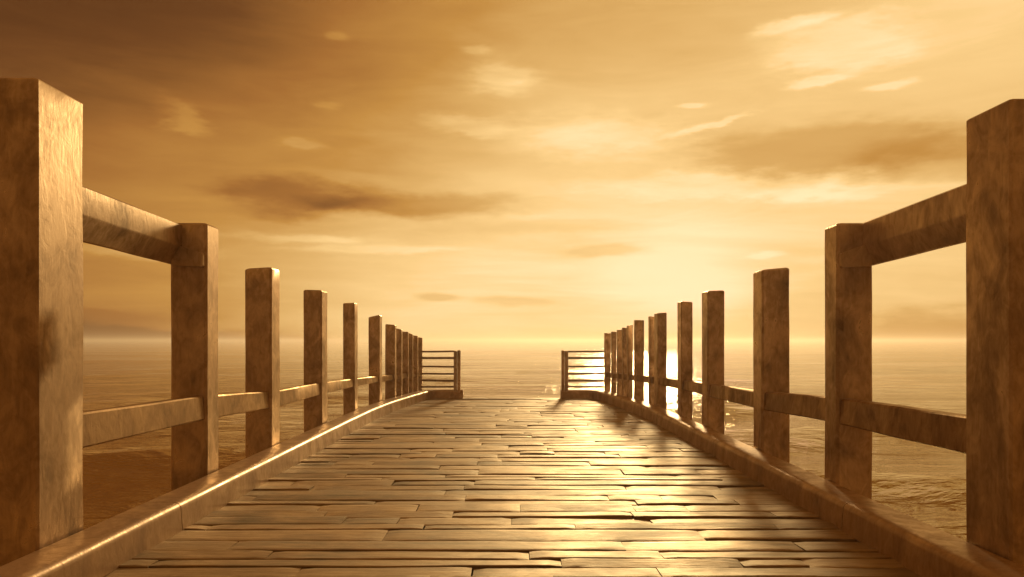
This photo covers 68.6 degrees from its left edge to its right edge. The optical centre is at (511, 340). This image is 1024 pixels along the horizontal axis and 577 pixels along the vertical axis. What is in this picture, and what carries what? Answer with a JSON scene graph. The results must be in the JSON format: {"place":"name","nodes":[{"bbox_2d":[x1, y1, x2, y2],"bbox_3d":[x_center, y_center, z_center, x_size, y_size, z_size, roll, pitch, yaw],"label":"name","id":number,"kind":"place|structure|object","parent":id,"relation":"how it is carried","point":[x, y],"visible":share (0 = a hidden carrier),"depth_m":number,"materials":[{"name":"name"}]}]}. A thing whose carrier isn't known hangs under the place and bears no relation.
{"place":"outdoors","nodes":[
{"label":"outdoors","id":0,"kind":"place"},
{"bbox_2d":[0,0,1023,340],"label":"sky","id":1,"kind":"structure","parent":0,"point":[444,170],"materials":[{"name":"orange"}]},
{"bbox_2d":[104,397,921,576],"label":"boardwalk","id":2,"kind":"structure","parent":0,"point":[511,487],"depth_m":5.39,"materials":[{"name":"brown wood"}]},
{"bbox_2d":[0,389,463,576],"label":"kerb beam","id":3,"kind":"structure","parent":2,"relation":"attached to","point":[106,547],"depth_m":4.95,"materials":[{"name":"brown wood"}]},
{"bbox_2d":[0,78,422,566],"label":"railing","id":4,"kind":"object","parent":3,"relation":"attached to","point":[55,214],"visible":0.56,"depth_m":4.18,"materials":[{"name":"brown wood"}]},
{"bbox_2d":[421,350,460,392],"bbox_3d":[-1.532,0.720,16.131,0.856,1.030,0.106,0,0,0],"label":"end barrier","id":5,"kind":"object","parent":2,"relation":"on","point":[457,371],"visible":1,"depth_m":16.11,"materials":[{"name":"brown wood"}]},
{"bbox_2d":[561,350,603,391],"bbox_3d":[1.514,0.720,16.130,0.912,1.030,0.104,0,0,0],"label":"end barrier","id":6,"kind":"object","parent":2,"relation":"on","point":[565,380],"visible":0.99,"depth_m":16.11,"materials":[{"name":"brown wood"}]},
{"bbox_2d":[560,389,1023,576],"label":"kerb beam","id":7,"kind":"structure","parent":2,"relation":"attached to","point":[918,547],"depth_m":4.95,"materials":[{"name":"brown wood"}]},
{"bbox_2d":[604,99,1023,566],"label":"railing","id":8,"kind":"object","parent":7,"relation":"attached to","point":[980,213],"visible":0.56,"depth_m":4.96,"materials":[{"name":"brown wood"}]},
{"bbox_2d":[83,341,966,540],"bbox_3d":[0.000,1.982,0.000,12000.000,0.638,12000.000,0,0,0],"label":"sea","id":9,"kind":"structure","parent":0,"point":[925,483],"depth_m":30.45,"materials":[{"name":"brown liquid"}]}
]}

